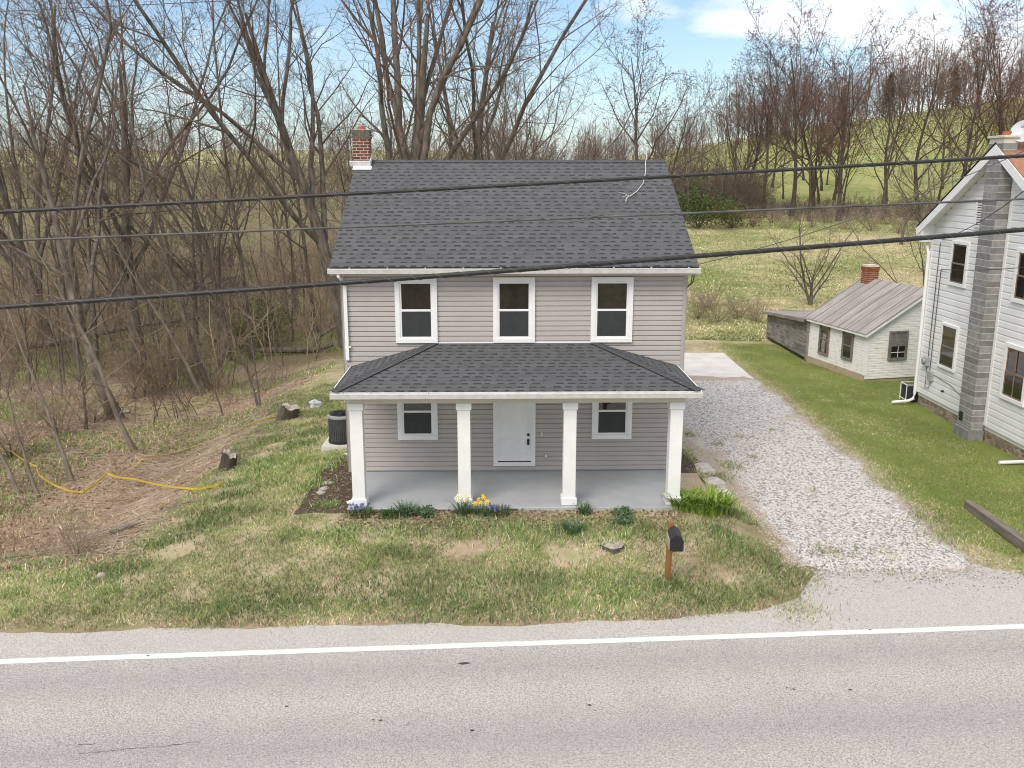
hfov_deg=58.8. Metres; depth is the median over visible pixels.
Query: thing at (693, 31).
sky
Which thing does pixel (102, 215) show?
bare tree
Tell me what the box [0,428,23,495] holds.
leaning tree
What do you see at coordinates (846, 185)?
bare tree
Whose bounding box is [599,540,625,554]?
tree stump
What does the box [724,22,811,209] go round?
bare tree
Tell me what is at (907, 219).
bare tree
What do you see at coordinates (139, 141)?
bare tree
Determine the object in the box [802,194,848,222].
bare shrub
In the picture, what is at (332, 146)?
bare tree
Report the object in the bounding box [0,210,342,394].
undergrowth
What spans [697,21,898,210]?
bare tree
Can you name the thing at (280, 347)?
young tree
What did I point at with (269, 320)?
honeysuckle
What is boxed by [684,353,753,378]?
concrete pad
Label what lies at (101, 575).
rock
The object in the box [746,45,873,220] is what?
bare tree
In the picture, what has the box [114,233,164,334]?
young tree
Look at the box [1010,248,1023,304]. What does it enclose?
window
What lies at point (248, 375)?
young tree
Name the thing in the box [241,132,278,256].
bare tree
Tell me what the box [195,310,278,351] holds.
honeysuckle
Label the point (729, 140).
bare tree
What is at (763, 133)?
bare tree
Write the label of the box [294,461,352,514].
mulch bed
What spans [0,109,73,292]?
bare tree
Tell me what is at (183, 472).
fallen sticks
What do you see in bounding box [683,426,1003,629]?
gravel weeds
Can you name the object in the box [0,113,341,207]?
distant wood
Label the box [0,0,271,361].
bare tree
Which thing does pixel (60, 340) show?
young tree
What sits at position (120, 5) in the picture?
utility cable
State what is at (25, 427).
bare shrub
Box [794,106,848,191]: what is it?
bare tree
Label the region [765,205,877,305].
tree
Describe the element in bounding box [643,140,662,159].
bare tree
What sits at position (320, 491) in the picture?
rock
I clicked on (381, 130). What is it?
bare tree
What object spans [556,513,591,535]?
bulb clump
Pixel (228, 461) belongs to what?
tree stump
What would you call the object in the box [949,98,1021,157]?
bare tree
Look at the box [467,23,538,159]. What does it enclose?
bare tree
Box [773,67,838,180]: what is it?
bare tree
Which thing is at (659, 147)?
bare tree
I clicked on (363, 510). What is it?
squill clump
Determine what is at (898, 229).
bare shrub
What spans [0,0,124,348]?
bare tree
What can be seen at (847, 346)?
window
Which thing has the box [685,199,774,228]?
olive bush
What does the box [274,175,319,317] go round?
young tree
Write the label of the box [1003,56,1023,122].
bare tree
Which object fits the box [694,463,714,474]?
paving stone
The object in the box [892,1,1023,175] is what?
bare tree
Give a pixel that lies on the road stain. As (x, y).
(462, 663)
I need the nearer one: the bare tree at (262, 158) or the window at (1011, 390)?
the window at (1011, 390)
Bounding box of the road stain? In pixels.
[66,629,923,753]
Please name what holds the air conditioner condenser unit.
on the ground at (334, 373)
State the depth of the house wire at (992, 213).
26.09 m
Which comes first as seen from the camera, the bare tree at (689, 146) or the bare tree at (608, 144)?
the bare tree at (608, 144)
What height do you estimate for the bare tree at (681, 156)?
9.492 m
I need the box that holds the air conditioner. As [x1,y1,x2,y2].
[327,410,346,444]
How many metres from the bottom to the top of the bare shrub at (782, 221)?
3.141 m
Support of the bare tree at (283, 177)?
on the ground at (334, 373)
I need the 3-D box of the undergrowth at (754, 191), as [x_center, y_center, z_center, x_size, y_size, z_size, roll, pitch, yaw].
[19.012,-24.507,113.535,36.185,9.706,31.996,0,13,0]
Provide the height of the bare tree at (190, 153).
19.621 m
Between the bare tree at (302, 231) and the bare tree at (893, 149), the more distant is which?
the bare tree at (893, 149)
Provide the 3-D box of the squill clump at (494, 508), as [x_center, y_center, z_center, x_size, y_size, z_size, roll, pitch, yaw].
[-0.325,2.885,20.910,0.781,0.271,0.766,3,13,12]
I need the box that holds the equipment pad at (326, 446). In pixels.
[321,436,346,451]
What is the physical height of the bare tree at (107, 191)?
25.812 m
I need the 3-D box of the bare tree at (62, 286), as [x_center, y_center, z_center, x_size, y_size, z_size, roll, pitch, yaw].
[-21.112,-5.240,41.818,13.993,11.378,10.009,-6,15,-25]
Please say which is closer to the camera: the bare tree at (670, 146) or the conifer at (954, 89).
the bare tree at (670, 146)
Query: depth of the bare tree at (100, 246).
56.10 m
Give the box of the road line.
[0,624,1023,663]
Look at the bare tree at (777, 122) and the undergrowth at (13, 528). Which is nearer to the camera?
the undergrowth at (13, 528)
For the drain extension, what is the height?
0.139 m
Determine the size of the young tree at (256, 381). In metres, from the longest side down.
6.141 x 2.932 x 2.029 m
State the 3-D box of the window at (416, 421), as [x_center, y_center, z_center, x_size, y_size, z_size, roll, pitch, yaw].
[-2.429,0.706,23.367,1.030,1.500,0.107,0,13,-1]
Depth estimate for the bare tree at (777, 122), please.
137.79 m
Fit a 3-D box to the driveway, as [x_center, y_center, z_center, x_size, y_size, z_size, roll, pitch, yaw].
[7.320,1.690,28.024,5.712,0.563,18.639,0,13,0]
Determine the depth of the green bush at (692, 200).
94.88 m
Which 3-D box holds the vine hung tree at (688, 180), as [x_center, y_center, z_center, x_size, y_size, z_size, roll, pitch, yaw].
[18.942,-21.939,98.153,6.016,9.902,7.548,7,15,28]
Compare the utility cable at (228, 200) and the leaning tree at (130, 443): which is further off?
the leaning tree at (130, 443)
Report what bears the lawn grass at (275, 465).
on the ground at (334, 373)
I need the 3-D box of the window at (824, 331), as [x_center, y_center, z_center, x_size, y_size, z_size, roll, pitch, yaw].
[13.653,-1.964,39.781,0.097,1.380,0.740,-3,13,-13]
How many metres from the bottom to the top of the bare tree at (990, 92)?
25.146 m
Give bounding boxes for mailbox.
[665,521,683,580]
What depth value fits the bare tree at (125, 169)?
43.20 m
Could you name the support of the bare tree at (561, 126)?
on the ground at (334, 373)
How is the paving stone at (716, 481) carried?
on the ground at (334, 373)
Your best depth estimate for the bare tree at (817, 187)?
115.27 m
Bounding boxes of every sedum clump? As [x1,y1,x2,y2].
[378,506,398,519]
[405,504,436,519]
[610,512,636,524]
[612,505,633,517]
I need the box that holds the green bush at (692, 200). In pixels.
[676,171,738,228]
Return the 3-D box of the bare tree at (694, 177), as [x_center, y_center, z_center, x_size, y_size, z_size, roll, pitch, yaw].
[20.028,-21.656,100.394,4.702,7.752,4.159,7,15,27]
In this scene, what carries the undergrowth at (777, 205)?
on the ground at (334, 373)
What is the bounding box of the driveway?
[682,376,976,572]
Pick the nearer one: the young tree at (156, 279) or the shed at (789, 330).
the shed at (789, 330)
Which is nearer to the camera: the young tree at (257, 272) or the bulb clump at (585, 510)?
the bulb clump at (585, 510)
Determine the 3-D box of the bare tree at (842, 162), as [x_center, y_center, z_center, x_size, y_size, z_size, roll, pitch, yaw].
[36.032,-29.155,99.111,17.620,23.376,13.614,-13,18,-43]
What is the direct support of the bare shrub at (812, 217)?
on the ground at (334, 373)
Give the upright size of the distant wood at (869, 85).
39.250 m
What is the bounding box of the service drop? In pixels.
[698,151,1023,264]
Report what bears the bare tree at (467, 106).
on the ground at (334, 373)
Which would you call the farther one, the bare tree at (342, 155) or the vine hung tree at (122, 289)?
the bare tree at (342, 155)
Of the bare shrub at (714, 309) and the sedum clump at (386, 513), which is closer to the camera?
the sedum clump at (386, 513)
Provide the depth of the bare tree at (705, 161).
108.57 m
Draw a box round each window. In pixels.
[394,278,437,342]
[397,403,437,439]
[493,277,534,342]
[590,277,633,342]
[591,402,631,438]
[817,325,830,355]
[840,331,854,360]
[887,330,908,360]
[937,322,959,372]
[947,240,970,287]
[998,342,1023,407]
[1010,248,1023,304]
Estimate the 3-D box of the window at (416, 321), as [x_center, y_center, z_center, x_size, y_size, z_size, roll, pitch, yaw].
[-2.399,-1.845,22.780,1.050,1.655,0.107,0,13,-1]
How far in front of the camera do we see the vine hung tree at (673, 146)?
100.56 m
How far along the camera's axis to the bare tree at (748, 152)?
113.55 m
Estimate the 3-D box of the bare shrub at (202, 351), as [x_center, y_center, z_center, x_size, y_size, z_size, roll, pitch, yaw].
[-14.744,-1.555,42.846,4.246,3.801,4.140,1,13,4]
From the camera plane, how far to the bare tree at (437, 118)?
121.63 m
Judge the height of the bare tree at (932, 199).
16.395 m
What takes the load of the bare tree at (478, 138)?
on the ground at (334, 373)
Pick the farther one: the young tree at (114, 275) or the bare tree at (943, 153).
the bare tree at (943, 153)
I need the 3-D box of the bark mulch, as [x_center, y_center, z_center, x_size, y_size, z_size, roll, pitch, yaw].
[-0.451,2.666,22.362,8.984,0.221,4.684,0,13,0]
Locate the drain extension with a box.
[998,460,1023,463]
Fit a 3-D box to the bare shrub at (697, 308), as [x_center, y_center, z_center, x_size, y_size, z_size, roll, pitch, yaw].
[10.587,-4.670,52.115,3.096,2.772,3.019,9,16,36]
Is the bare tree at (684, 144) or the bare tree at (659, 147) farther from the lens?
the bare tree at (659, 147)
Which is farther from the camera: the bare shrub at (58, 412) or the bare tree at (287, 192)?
the bare tree at (287, 192)
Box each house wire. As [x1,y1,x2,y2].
[941,267,1023,269]
[942,191,1023,239]
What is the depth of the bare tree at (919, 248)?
46.70 m
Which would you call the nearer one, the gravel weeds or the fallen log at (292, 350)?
the gravel weeds
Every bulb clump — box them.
[389,498,419,517]
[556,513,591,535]
[574,499,597,515]
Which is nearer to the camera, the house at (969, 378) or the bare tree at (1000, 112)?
the house at (969, 378)
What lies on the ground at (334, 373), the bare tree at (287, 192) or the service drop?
the bare tree at (287, 192)
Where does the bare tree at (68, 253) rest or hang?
on the ground at (334, 373)
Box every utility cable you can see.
[0,0,239,11]
[0,154,1023,213]
[0,198,1023,241]
[0,227,1023,309]
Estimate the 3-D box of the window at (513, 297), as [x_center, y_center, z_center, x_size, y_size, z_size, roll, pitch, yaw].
[0.052,-1.855,22.822,1.050,1.655,0.107,0,13,-1]
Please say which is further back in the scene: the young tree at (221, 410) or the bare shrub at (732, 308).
the bare shrub at (732, 308)
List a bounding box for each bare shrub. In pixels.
[0,347,74,456]
[6,342,124,434]
[26,500,115,559]
[28,358,157,424]
[86,326,211,401]
[89,292,217,392]
[165,316,249,379]
[686,282,718,319]
[687,272,733,308]
[690,282,754,321]
[716,284,760,318]
[736,283,788,322]
[741,198,762,226]
[757,199,784,222]
[772,207,809,228]
[799,201,833,226]
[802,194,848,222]
[823,207,861,228]
[853,202,886,231]
[865,191,906,223]
[884,200,916,233]
[907,204,935,231]
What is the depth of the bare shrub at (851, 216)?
93.43 m
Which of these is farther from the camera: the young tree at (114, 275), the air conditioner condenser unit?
the young tree at (114, 275)
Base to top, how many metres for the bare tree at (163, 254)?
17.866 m
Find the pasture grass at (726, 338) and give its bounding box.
[685,219,930,340]
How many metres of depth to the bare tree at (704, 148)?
136.98 m
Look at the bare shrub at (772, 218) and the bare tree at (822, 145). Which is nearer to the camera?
the bare shrub at (772, 218)
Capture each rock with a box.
[96,572,105,579]
[316,489,324,493]
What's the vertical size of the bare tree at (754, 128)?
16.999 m
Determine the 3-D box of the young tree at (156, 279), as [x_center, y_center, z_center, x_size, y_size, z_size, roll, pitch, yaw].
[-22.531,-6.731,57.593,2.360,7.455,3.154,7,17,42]
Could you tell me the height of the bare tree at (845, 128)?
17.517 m
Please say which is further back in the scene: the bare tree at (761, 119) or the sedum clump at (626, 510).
the bare tree at (761, 119)
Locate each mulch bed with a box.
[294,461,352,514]
[344,509,517,512]
[681,448,704,482]
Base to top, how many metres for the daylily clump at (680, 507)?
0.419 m
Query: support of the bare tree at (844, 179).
on the ground at (334, 373)
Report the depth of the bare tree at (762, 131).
105.04 m
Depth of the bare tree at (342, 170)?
65.53 m
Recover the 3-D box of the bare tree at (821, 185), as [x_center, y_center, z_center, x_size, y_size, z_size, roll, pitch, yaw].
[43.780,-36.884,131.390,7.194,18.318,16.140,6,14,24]
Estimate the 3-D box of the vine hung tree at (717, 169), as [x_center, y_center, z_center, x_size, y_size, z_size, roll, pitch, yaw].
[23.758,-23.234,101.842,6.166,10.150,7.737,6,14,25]
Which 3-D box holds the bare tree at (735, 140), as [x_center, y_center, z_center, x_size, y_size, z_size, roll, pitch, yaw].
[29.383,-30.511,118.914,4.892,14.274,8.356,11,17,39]
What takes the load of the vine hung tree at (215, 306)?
on the ground at (334, 373)
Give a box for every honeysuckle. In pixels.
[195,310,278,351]
[199,281,302,349]
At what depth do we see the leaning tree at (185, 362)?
39.10 m
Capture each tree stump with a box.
[218,448,236,471]
[276,402,299,420]
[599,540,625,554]
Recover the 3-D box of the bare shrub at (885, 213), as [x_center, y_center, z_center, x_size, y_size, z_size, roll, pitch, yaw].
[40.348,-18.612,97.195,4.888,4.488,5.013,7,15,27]
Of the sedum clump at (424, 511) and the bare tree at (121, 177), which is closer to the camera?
the sedum clump at (424, 511)
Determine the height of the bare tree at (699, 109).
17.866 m
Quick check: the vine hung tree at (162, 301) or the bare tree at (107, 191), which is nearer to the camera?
the vine hung tree at (162, 301)
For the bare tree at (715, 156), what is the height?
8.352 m
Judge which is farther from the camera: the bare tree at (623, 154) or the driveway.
the bare tree at (623, 154)
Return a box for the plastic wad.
[308,399,323,407]
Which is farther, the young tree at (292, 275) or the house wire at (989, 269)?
the young tree at (292, 275)
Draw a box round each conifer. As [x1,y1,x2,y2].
[764,112,774,143]
[877,73,898,117]
[941,65,963,107]
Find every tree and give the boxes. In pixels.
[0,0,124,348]
[0,0,152,361]
[0,0,228,419]
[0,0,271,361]
[0,0,285,374]
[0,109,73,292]
[0,121,36,249]
[0,143,192,390]
[0,178,11,252]
[0,193,52,390]
[0,223,49,373]
[0,245,152,451]
[0,296,90,481]
[0,336,42,497]
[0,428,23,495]
[1,52,79,231]
[7,80,122,322]
[12,211,134,429]
[20,224,75,395]
[32,230,77,384]
[36,0,165,274]
[46,0,205,283]
[46,1,209,387]
[49,186,126,368]
[51,0,385,348]
[53,143,179,207]
[54,123,121,314]
[68,154,268,309]
[79,197,110,321]
[83,208,169,332]
[86,230,224,395]
[96,45,242,297]
[97,199,133,321]
[106,232,185,367]
[110,235,211,379]
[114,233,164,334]
[115,0,319,360]
[134,225,185,326]
[137,271,178,362]
[140,170,253,345]
[155,193,262,367]
[162,282,233,415]
[180,237,272,405]
[185,0,331,331]
[191,129,335,266]
[201,0,387,315]
[201,205,250,310]
[214,67,304,251]
[225,258,279,404]
[227,110,396,232]
[229,222,288,332]
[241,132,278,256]
[242,169,301,322]
[248,45,367,269]
[254,242,279,316]
[260,260,287,366]
[268,191,319,341]
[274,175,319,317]
[278,0,572,159]
[279,51,405,234]
[300,86,352,208]
[303,55,356,210]
[316,83,372,216]
[325,121,352,186]
[367,113,576,159]
[372,55,454,159]
[372,90,410,159]
[381,0,633,159]
[402,40,464,159]
[406,0,539,159]
[442,47,698,159]
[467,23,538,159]
[476,3,608,159]
[566,120,617,159]
[583,124,634,159]
[588,0,704,159]
[608,145,625,159]
[613,133,645,159]
[618,59,750,172]
[630,119,677,159]
[643,130,677,162]
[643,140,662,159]
[647,127,694,195]
[652,130,687,166]
[657,145,683,165]
[664,118,712,177]
[667,133,701,179]
[667,133,722,223]
[668,63,805,209]
[674,153,712,201]
[681,128,698,168]
[681,142,728,193]
[690,128,717,171]
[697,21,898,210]
[699,130,751,217]
[707,76,810,186]
[707,141,721,176]
[712,96,751,170]
[719,42,838,213]
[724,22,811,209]
[729,103,775,183]
[742,0,872,216]
[742,99,783,166]
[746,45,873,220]
[748,52,811,187]
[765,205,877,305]
[771,100,808,198]
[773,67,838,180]
[778,73,863,203]
[786,63,840,190]
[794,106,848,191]
[796,5,917,220]
[797,48,894,199]
[804,71,872,193]
[810,105,862,184]
[811,204,934,287]
[818,102,887,214]
[826,102,884,189]
[831,0,1023,219]
[844,39,951,219]
[850,14,932,213]
[855,42,967,230]
[881,135,989,244]
[891,62,1019,201]
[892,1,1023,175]
[901,49,1001,188]
[921,0,1023,162]
[923,0,1023,140]
[930,69,1022,176]
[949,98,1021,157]
[953,64,1020,171]
[994,53,1023,129]
[995,90,1017,132]
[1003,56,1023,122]
[1006,72,1023,142]
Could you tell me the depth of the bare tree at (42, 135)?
104.08 m
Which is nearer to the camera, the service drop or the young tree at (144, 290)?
the service drop
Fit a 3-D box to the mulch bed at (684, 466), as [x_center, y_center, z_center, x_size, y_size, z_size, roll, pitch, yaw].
[4.600,1.910,25.991,0.800,0.233,5.200,0,13,0]
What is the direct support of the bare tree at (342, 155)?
on the ground at (334, 373)
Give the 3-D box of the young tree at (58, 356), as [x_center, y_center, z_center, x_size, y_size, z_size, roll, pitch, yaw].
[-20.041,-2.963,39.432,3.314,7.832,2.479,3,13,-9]
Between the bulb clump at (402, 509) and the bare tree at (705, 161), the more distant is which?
the bare tree at (705, 161)
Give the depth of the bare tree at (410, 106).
89.10 m
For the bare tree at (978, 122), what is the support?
on the ground at (334, 373)
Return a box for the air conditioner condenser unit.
[899,382,917,402]
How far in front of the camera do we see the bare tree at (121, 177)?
121.43 m
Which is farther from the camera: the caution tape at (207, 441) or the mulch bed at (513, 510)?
the caution tape at (207, 441)
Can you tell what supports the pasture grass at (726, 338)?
on the ground at (334, 373)
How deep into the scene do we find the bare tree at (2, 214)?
86.91 m
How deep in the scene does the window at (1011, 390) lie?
27.16 m
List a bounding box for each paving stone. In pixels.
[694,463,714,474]
[703,477,725,487]
[716,488,732,497]
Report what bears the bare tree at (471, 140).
on the ground at (334, 373)
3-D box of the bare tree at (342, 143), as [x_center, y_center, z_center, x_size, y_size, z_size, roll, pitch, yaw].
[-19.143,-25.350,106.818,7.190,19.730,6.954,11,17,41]
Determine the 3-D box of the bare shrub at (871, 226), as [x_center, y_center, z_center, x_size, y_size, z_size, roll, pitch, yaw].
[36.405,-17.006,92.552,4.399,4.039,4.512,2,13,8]
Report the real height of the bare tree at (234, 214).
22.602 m
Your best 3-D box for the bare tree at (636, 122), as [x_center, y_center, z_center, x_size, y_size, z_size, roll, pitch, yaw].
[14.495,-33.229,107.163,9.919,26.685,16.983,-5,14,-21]
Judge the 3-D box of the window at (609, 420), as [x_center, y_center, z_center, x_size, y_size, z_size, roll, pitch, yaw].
[2.580,0.686,23.452,1.030,1.500,0.107,0,13,-1]
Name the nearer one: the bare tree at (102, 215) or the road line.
the road line
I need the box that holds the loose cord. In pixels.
[619,152,646,202]
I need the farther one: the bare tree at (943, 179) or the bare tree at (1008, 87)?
the bare tree at (1008, 87)
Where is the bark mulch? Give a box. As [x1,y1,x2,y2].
[304,461,692,531]
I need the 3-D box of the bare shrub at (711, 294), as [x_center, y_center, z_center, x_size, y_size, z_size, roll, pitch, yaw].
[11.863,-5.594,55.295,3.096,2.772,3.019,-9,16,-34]
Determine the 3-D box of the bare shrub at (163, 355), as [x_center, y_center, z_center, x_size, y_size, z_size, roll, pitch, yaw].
[-15.737,-1.431,40.217,5.898,5.280,5.750,9,16,36]
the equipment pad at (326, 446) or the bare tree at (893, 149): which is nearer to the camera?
the equipment pad at (326, 446)
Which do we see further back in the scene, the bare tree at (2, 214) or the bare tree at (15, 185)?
the bare tree at (15, 185)
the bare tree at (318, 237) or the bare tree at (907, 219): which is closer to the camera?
the bare tree at (318, 237)
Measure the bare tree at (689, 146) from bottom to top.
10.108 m
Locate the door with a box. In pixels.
[497,403,530,461]
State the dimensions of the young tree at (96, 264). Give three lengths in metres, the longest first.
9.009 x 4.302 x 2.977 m
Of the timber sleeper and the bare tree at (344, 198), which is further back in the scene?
the bare tree at (344, 198)
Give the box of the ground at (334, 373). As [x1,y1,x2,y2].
[0,97,1023,632]
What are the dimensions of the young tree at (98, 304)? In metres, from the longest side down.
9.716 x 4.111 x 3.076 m
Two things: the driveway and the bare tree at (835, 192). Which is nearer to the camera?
the driveway
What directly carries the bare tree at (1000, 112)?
on the ground at (334, 373)
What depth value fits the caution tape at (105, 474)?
27.55 m
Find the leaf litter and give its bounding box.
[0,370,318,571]
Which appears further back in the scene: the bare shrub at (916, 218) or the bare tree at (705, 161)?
the bare tree at (705, 161)
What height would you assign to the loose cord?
1.405 m
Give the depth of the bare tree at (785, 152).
124.24 m
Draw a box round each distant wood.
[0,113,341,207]
[350,101,614,159]
[571,27,1023,159]
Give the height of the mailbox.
1.372 m
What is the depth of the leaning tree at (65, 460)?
28.60 m
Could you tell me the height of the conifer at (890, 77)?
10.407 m
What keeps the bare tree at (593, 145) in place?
on the ground at (334, 373)
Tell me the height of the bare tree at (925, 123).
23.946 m
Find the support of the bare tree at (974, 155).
on the ground at (334, 373)
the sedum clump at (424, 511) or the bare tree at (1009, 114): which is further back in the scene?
the bare tree at (1009, 114)
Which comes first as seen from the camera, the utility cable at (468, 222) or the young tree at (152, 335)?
the utility cable at (468, 222)
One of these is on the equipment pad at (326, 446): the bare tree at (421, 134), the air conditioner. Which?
the air conditioner
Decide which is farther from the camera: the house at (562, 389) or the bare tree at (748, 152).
the bare tree at (748, 152)
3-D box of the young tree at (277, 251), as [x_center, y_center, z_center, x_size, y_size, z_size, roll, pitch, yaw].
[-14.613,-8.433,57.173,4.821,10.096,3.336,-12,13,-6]
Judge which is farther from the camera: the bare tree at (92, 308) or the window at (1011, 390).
the bare tree at (92, 308)
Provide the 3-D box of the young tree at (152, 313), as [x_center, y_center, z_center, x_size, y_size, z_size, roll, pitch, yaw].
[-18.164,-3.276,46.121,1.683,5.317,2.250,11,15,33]
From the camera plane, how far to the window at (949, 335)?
31.04 m
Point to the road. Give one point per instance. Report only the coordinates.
(717, 703)
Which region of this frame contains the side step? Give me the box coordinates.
[680,473,705,494]
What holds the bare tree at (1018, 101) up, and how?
on the ground at (334, 373)
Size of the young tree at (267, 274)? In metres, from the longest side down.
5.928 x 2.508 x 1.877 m
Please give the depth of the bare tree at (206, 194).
60.46 m
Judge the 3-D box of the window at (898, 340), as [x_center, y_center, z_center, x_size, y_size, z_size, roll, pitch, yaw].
[15.792,-1.573,37.187,0.860,1.220,0.097,-3,13,-13]
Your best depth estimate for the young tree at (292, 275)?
50.91 m
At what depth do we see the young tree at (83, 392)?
33.65 m
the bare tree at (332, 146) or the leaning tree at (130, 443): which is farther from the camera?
the bare tree at (332, 146)
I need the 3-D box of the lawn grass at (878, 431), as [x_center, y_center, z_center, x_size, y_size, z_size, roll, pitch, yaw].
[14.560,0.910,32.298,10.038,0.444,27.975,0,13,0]
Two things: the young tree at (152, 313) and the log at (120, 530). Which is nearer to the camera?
the log at (120, 530)
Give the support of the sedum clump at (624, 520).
on the ground at (334, 373)
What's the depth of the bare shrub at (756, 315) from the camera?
51.24 m
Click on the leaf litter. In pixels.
(100, 558)
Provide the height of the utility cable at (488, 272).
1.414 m
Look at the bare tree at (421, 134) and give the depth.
39.94 m
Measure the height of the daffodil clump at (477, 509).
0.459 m
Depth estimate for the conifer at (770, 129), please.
197.12 m
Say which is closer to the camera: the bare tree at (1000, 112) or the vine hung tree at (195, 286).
the vine hung tree at (195, 286)
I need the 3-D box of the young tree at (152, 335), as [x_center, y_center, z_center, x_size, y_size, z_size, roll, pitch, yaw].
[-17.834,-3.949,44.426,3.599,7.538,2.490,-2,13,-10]
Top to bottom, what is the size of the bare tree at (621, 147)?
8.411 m
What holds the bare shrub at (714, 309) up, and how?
on the ground at (334, 373)
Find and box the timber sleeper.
[964,500,1023,551]
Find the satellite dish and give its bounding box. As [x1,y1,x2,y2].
[1011,120,1023,146]
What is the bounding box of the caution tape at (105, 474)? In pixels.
[10,450,223,492]
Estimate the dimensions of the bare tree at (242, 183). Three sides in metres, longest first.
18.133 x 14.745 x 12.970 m
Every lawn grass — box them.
[0,381,804,632]
[703,341,1023,572]
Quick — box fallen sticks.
[0,356,339,570]
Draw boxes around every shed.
[762,310,813,361]
[804,264,922,380]
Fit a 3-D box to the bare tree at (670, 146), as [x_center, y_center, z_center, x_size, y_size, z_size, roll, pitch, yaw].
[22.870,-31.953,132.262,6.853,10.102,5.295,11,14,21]
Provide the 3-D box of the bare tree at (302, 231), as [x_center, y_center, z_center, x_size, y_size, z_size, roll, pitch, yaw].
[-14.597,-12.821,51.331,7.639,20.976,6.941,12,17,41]
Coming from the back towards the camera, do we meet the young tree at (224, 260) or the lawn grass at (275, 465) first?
the young tree at (224, 260)
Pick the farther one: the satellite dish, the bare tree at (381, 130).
the bare tree at (381, 130)
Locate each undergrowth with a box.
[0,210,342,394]
[0,318,240,422]
[0,407,158,562]
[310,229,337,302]
[583,153,790,220]
[677,181,946,221]
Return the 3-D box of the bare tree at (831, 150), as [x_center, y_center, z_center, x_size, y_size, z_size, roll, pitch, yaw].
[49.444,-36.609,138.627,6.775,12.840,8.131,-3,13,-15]
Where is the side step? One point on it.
(690, 479)
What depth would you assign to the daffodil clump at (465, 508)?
20.84 m
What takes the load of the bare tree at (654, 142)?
on the ground at (334, 373)
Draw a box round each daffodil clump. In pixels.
[448,493,478,516]
[469,494,496,516]
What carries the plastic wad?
on the ground at (334, 373)
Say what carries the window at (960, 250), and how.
in the house at (969, 378)
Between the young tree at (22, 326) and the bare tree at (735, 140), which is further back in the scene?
the bare tree at (735, 140)
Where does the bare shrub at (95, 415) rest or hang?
on the ground at (334, 373)
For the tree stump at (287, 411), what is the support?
on the ground at (334, 373)
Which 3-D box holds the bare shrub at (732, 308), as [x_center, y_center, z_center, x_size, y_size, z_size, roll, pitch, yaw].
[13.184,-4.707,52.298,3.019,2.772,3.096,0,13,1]
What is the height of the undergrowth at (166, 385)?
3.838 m
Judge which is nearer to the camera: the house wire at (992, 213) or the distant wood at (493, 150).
the house wire at (992, 213)
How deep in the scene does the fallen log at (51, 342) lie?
50.44 m
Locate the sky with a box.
[0,0,1023,159]
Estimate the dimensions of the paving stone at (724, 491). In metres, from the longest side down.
0.542 x 0.520 x 0.130 m
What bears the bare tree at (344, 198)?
on the ground at (334, 373)
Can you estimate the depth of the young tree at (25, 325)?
44.16 m
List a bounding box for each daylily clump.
[659,487,705,512]
[676,484,742,517]
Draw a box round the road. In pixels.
[0,564,1023,767]
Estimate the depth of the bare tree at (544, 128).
59.45 m
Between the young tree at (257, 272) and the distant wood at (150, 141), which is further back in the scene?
the distant wood at (150, 141)
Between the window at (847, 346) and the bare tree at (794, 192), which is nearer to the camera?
the window at (847, 346)
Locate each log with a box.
[0,316,199,352]
[109,522,140,534]
[260,326,335,352]
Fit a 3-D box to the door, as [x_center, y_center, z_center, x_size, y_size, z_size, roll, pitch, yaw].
[0.064,1.055,23.478,0.870,2.010,0.114,0,13,-1]
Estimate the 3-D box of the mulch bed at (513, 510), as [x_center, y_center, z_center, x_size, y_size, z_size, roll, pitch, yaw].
[-1.980,2.947,21.119,4.240,0.072,0.240,0,13,0]
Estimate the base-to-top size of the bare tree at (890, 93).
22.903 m
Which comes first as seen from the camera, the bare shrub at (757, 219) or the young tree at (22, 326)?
the young tree at (22, 326)
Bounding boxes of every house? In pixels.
[327,126,704,509]
[891,131,1023,459]
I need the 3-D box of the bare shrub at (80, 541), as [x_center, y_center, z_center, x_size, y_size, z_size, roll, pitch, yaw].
[-9.817,3.346,20.420,1.828,1.637,1.783,-5,14,-20]
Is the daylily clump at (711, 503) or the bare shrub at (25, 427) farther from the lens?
the bare shrub at (25, 427)
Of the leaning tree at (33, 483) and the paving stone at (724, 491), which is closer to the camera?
the paving stone at (724, 491)
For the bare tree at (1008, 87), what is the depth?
137.17 m
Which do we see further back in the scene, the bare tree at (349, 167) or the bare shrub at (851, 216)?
the bare shrub at (851, 216)
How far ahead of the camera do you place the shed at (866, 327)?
37.76 m
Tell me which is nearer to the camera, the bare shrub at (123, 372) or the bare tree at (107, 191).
the bare shrub at (123, 372)
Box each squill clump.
[348,502,375,519]
[483,503,512,518]
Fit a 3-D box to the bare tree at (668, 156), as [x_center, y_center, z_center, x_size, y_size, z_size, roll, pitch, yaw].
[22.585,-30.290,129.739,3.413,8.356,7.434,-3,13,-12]
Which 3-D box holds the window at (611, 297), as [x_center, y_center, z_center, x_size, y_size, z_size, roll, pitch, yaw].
[2.510,-1.864,22.864,1.050,1.655,0.107,0,13,-1]

